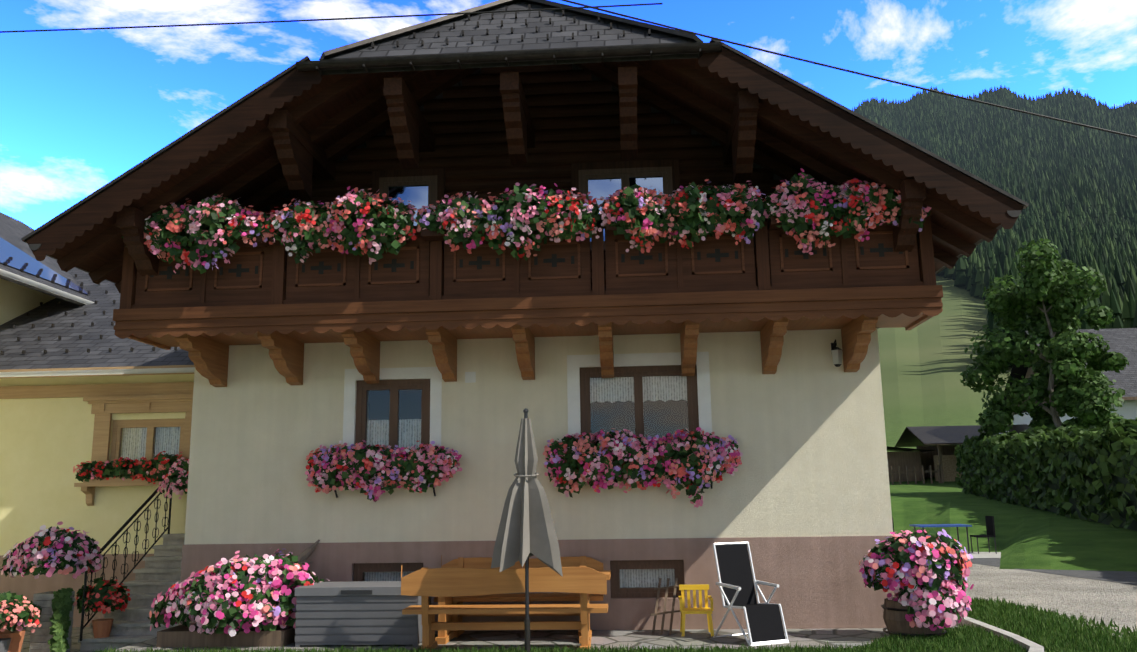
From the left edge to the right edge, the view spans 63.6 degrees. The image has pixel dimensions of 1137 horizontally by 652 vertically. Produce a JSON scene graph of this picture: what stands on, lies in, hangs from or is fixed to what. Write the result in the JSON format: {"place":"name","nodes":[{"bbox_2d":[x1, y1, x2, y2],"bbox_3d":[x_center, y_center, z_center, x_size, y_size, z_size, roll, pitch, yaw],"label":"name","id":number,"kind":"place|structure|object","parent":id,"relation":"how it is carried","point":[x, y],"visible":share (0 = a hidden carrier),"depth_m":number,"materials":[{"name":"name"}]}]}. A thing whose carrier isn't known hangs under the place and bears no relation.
{"place":"outdoors","nodes":[
{"label":"outdoors","id":0,"kind":"place"},
{"bbox_2d":[5,627,94,651],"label":"path paving","id":1,"kind":"structure","parent":0,"point":[75,643],"depth_m":13.16,"materials":[{"name":"grey stone"}]},
{"bbox_2d":[0,630,25,651],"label":"flower pot","id":2,"kind":"object","parent":1,"relation":"on","point":[10,641],"visible":0.94,"depth_m":11.20,"materials":[{"name":"ceramic"}]},
{"bbox_2d":[0,596,41,632],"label":"flowers","id":3,"kind":"object","parent":2,"relation":"on","point":[20,617],"visible":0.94,"depth_m":10.99,"materials":[{"name":"pink plant"}]},
{"bbox_2d":[0,591,41,618],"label":"green pot shrub","id":4,"kind":"object","parent":2,"relation":"on","point":[13,598],"visible":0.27,"depth_m":11.34,"materials":[{"name":"green plant"}]},
{"bbox_2d":[48,587,73,651],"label":"green shrub","id":5,"kind":"object","parent":1,"relation":"on","point":[62,602],"visible":1,"depth_m":11.66,"materials":[{"name":"green plant"}]},
{"bbox_2d":[0,374,368,627],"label":"annex walls","id":6,"kind":"structure","parent":0,"point":[46,446],"depth_m":14.68,"materials":[{"name":"yellow paint"}]},
{"bbox_2d":[0,267,194,398],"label":"annex roof","id":7,"kind":"structure","parent":6,"relation":"on","point":[56,337],"depth_m":15.10,"materials":[{"name":"grey tile"}]},
{"bbox_2d":[73,394,192,505],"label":"annex window","id":8,"kind":"structure","parent":6,"relation":"attached to","point":[148,439],"depth_m":14.73,"materials":[{"name":"brown wood"}]},
{"bbox_2d":[0,0,1136,229],"label":"sky","id":9,"kind":"structure","parent":0,"point":[79,109],"materials":[{"name":"blue"}]},
{"bbox_2d":[97,122,1136,651],"bbox_3d":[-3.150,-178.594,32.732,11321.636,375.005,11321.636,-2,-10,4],"label":"grass","id":10,"kind":"structure","parent":0,"point":[925,364],"depth_m":51.58,"materials":[{"name":"green plant"}]},
{"bbox_2d":[29,591,74,651],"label":"stone pillar","id":11,"kind":"structure","parent":10,"relation":"on","point":[41,636],"depth_m":11.71,"materials":[{"name":"grey stone"}]},
{"bbox_2d":[0,522,102,578],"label":"pillar petunias","id":12,"kind":"object","parent":11,"relation":"on","point":[50,551],"visible":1,"depth_m":11.74,"materials":[{"name":"pink plant"}]},
{"bbox_2d":[0,212,122,455],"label":"neighbour house","id":13,"kind":"structure","parent":10,"relation":"on","point":[28,281],"depth_m":17.66,"materials":[{"name":"paint"}]},
{"bbox_2d":[78,534,184,650],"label":"entrance stairs","id":14,"kind":"structure","parent":10,"relation":"on","point":[154,577],"depth_m":12.80,"materials":[{"name":"stone"}]},
{"bbox_2d":[92,618,113,637],"bbox_3d":[-6.159,3.995,12.120,0.260,0.220,0.260,-2,-10,4],"label":"terracotta pot","id":15,"kind":"object","parent":14,"relation":"on","point":[102,628],"visible":1,"depth_m":12.04,"materials":[{"name":"orange ceramic"}]},
{"bbox_2d":[73,577,130,613],"bbox_3d":[-6.209,3.587,12.253,0.722,0.466,0.619,-2,-10,4],"label":"red geranium","id":16,"kind":"object","parent":15,"relation":"in","point":[105,596],"visible":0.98,"depth_m":12.09,"materials":[{"name":"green plant"}]},
{"bbox_2d":[79,481,171,640],"bbox_3d":[-6.293,3.208,13.207,0.044,2.206,2.367,-2,-10,4],"label":"stair railing","id":17,"kind":"object","parent":14,"relation":"on","point":[124,525],"visible":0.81,"depth_m":13.17,"materials":[{"name":"black metal"}]},
{"bbox_2d":[157,457,188,498],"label":"hanging flowers","id":18,"kind":"object","parent":17,"relation":"attached to","point":[176,478],"visible":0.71,"depth_m":13.89,"materials":[{"name":"pink plant"}]},
{"bbox_2d":[178,328,895,630],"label":"house walls","id":19,"kind":"structure","parent":10,"relation":"on","point":[799,501],"depth_m":11.74,"materials":[{"name":"paint"}]},
{"bbox_2d":[465,372,475,382],"bbox_3d":[-1.285,0.670,12.012,0.140,0.140,0.018,-2,-10,4],"label":"vent grille","id":20,"kind":"object","parent":19,"relation":"attached to","point":[470,377],"visible":1,"depth_m":12.01,"materials":[{"name":"white paint"}]},
{"bbox_2d":[321,454,725,497],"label":"window boxes","id":21,"kind":"object","parent":19,"relation":"attached to","point":[658,457],"depth_m":11.50,"materials":[{"name":"brown wood"}]},
{"bbox_2d":[305,427,742,507],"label":"window box flowers","id":22,"kind":"object","parent":19,"relation":"attached to","point":[591,451],"visible":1,"depth_m":11.45,"materials":[{"name":"pink plant"}]},
{"bbox_2d":[353,365,698,597],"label":"ground floor windows","id":23,"kind":"structure","parent":19,"relation":"attached to","point":[653,401],"depth_m":12.00,"materials":[{"name":"brown wood"}]},
{"bbox_2d":[175,314,877,386],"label":"balcony corbels","id":24,"kind":"object","parent":19,"relation":"attached to","point":[208,357],"visible":0.94,"depth_m":11.46,"materials":[{"name":"brown wood"}]},
{"bbox_2d":[113,285,942,349],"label":"balcony deck","id":25,"kind":"structure","parent":24,"relation":"on","point":[909,307],"depth_m":10.85,"materials":[{"name":"brown wood"}]},
{"bbox_2d":[119,206,935,308],"bbox_3d":[-0.586,-0.706,11.446,9.740,1.020,1.530,-2,-10,4],"label":"balcony railing","id":26,"kind":"object","parent":25,"relation":"on","point":[424,264],"visible":0.65,"depth_m":10.92,"materials":[{"name":"brown wood"}]},
{"bbox_2d":[121,168,930,273],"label":"balcony flowers","id":27,"kind":"object","parent":26,"relation":"attached to","point":[723,206],"visible":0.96,"depth_m":10.66,"materials":[{"name":"pink plant"}]},
{"bbox_2d":[257,64,879,404],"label":"log wall","id":28,"kind":"structure","parent":19,"relation":"on","point":[574,115],"depth_m":12.54,"materials":[{"name":"brown wood"}]},
{"bbox_2d":[49,0,1000,282],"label":"roof","id":29,"kind":"structure","parent":28,"relation":"on","point":[503,30],"depth_m":11.11,"materials":[{"name":"wood"}]},
{"bbox_2d":[116,66,925,275],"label":"purlins","id":30,"kind":"object","parent":29,"relation":"attached to","point":[301,157],"visible":0.77,"depth_m":10.97,"materials":[{"name":"brown wood"}]},
{"bbox_2d":[21,39,1028,292],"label":"roof eaves","id":31,"kind":"object","parent":29,"relation":"attached to","point":[929,169],"visible":0.79,"depth_m":10.66,"materials":[{"name":"brown wood"}]},
{"bbox_2d":[29,42,1020,283],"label":"gutters","id":32,"kind":"object","parent":29,"relation":"attached to","point":[506,57],"visible":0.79,"depth_m":10.49,"materials":[{"name":"metal"}]},
{"bbox_2d":[372,159,679,293],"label":"windows","id":33,"kind":"structure","parent":28,"relation":"attached to","point":[418,188],"depth_m":12.33,"materials":[{"name":"brown wood"}]},
{"bbox_2d":[831,339,841,366],"bbox_3d":[3.394,0.347,11.638,0.150,0.357,0.245,-2,-10,4],"label":"wall lamp","id":34,"kind":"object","parent":19,"relation":"attached to","point":[836,352],"depth_m":11.56,"materials":[{"name":"white metal"}]},
{"bbox_2d":[0,0,1136,137],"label":"overhead cables","id":35,"kind":"object","parent":10,"relation":"on","point":[850,71],"visible":1,"depth_m":8.47,"materials":[{"name":"black rubber"}]},
{"bbox_2d":[364,552,1136,641],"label":"gravel yard","id":36,"kind":"structure","parent":10,"relation":"on","point":[1108,601],"depth_m":14.69,"materials":[{"name":"grey gravel"}]},
{"bbox_2d":[116,625,956,651],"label":"patio paving","id":37,"kind":"structure","parent":36,"relation":"on","point":[699,638],"depth_m":10.53,"materials":[{"name":"grey stone"}]},
{"bbox_2d":[156,623,295,646],"bbox_3d":[-3.964,3.650,10.842,1.500,0.180,0.700,-2,-10,4],"label":"planter trough","id":38,"kind":"object","parent":37,"relation":"on","point":[180,636],"visible":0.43,"depth_m":10.51,"materials":[{"name":"brown wood"}]},
{"bbox_2d":[148,551,329,636],"bbox_3d":[-3.879,3.146,10.893,2.076,0.939,1.449,-2,-10,4],"label":"petunia bush","id":39,"kind":"object","parent":38,"relation":"on","point":[234,596],"visible":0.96,"depth_m":10.53,"materials":[{"name":"pink plant"}]},
{"bbox_2d":[270,548,299,564],"bbox_3d":[-3.494,3.070,11.320,0.524,0.664,0.707,8,-14,-39],"label":"fuchsia plant","id":40,"kind":"object","parent":39,"relation":"on","point":[293,559],"visible":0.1,"depth_m":11.34,"materials":[{"name":"green plant"}]},
{"bbox_2d":[297,539,319,564],"bbox_3d":[-3.521,3.171,11.526,0.717,0.937,0.225,5,-12,-30],"label":"driftwood","id":41,"kind":"object","parent":39,"relation":"on","point":[305,555],"visible":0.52,"depth_m":11.64,"materials":[{"name":"grey wood"}]},
{"bbox_2d":[294,581,430,646],"bbox_3d":[-2.376,3.357,10.714,1.440,0.660,0.745,-2,-10,4],"label":"storage box","id":42,"kind":"object","parent":37,"relation":"on","point":[351,613],"visible":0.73,"depth_m":10.39,"materials":[{"name":"plastic"}]},
{"bbox_2d":[401,565,607,651],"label":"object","id":43,"kind":"object","parent":37,"relation":"on","point":[424,583],"visible":0.96,"depth_m":9.88,"materials":[{"name":"brown wood"}]},
{"bbox_2d":[434,555,603,636],"bbox_3d":[-0.593,3.282,11.206,2.040,0.930,0.510,-2,-10,4],"label":"wooden bench","id":44,"kind":"object","parent":37,"relation":"on","point":[486,562],"visible":0.25,"depth_m":11.22,"materials":[{"name":"brown wood"}]},
{"bbox_2d":[435,570,610,643],"bbox_3d":[-0.625,3.275,10.695,2.240,0.760,0.580,-2,-10,4],"label":"bench","id":45,"kind":"object","parent":37,"relation":"on","point":[444,636],"visible":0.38,"depth_m":10.58,"materials":[{"name":"brown wood"}]},
{"bbox_2d":[650,578,679,634],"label":"chair shadow","id":46,"kind":"object","parent":37,"relation":"on","point":[672,611],"visible":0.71,"depth_m":11.09},
{"bbox_2d":[678,584,713,636],"bbox_3d":[1.518,3.387,10.928,0.390,0.563,0.356,-2,-10,4],"label":"chair","id":47,"kind":"object","parent":37,"relation":"on","point":[694,609],"visible":0.92,"depth_m":11.05,"materials":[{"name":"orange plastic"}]},
{"bbox_2d":[713,542,788,645],"bbox_3d":[2.054,3.042,10.497,0.558,1.080,0.748,4,-11,-24],"label":"recliner chair","id":48,"kind":"object","parent":37,"relation":"on","point":[738,580],"visible":0.9,"depth_m":10.58,"materials":[{"name":"black fabric"}]},
{"bbox_2d":[892,516,996,553],"bbox_3d":[9.683,5.434,23.854,2.580,0.940,0.900,-2,-10,4],"label":"outdoor dining set","id":49,"kind":"object","parent":36,"relation":"on","point":[990,526],"visible":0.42,"depth_m":23.66,"materials":[{"name":"blue metal"}]},
{"label":"verge lawn patch","id":50,"kind":"object","parent":36,"relation":"on","visible":0},
{"bbox_2d":[966,597,1136,651],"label":"verge grass","id":51,"kind":"structure","parent":50,"relation":"on","point":[1048,631],"depth_m":10.55,"materials":[{"name":"green plant"}]},
{"bbox_2d":[886,424,1028,484],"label":"wood shed","id":52,"kind":"structure","parent":10,"relation":"on","point":[931,455],"depth_m":55.78,"materials":[{"name":"wood"}]},
{"bbox_2d":[852,85,1136,367],"bbox_3d":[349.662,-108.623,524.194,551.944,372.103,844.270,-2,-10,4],"label":"mountain forest","id":53,"kind":"object","parent":10,"relation":"on","point":[1074,186],"visible":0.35,"depth_m":530.16,"materials":[{"name":"green plant"}]},
{"bbox_2d":[960,238,1128,434],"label":"birch tree","id":54,"kind":"object","parent":10,"relation":"on","point":[1052,294],"visible":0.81,"depth_m":42.27,"materials":[{"name":"green plant"}]},
{"bbox_2d":[954,418,1136,530],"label":"hedge","id":55,"kind":"object","parent":10,"relation":"on","point":[1080,472],"visible":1,"depth_m":28.68,"materials":[{"name":"green plant"}]},
{"bbox_2d":[1000,328,1136,426],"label":"neighbour house","id":56,"kind":"structure","parent":10,"relation":"on","point":[1123,341],"depth_m":51.58,"materials":[{"name":"white paint"}]},
{"bbox_2d":[966,558,1136,584],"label":"asphalt road","id":57,"kind":"structure","parent":0,"point":[1127,577],"depth_m":17.77,"materials":[{"name":"grey asphalt"}]},
{"label":"lawn strip","id":58,"kind":"structure","parent":0,"visible":0},
{"bbox_2d":[491,408,565,651],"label":"closed parasol","id":59,"kind":"object","parent":58,"relation":"on","point":[526,530],"visible":1,"depth_m":9.60,"materials":[{"name":"fabric"}]},
{"bbox_2d":[95,623,1027,651],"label":"lawn strip grass","id":60,"kind":"structure","parent":58,"relation":"on","point":[962,638],"depth_m":9.55,"materials":[{"name":"green plant"}]},
{"bbox_2d":[881,597,945,639],"bbox_3d":[3.919,3.326,10.418,0.694,0.420,0.694,-2,-10,4],"label":"barrel tub","id":61,"kind":"object","parent":58,"relation":"on","point":[895,620],"visible":0.48,"depth_m":10.22,"materials":[{"name":"brown wood"}]},
{"bbox_2d":[859,527,973,630],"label":"flowers","id":62,"kind":"object","parent":61,"relation":"in","point":[926,572],"visible":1,"depth_m":10.11,"materials":[{"name":"pink plant"}]},
{"bbox_2d":[956,617,1043,651],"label":"kerbs","id":63,"kind":"structure","parent":58,"relation":"on","point":[1029,645],"depth_m":9.97,"materials":[{"name":"concrete"}]}
]}

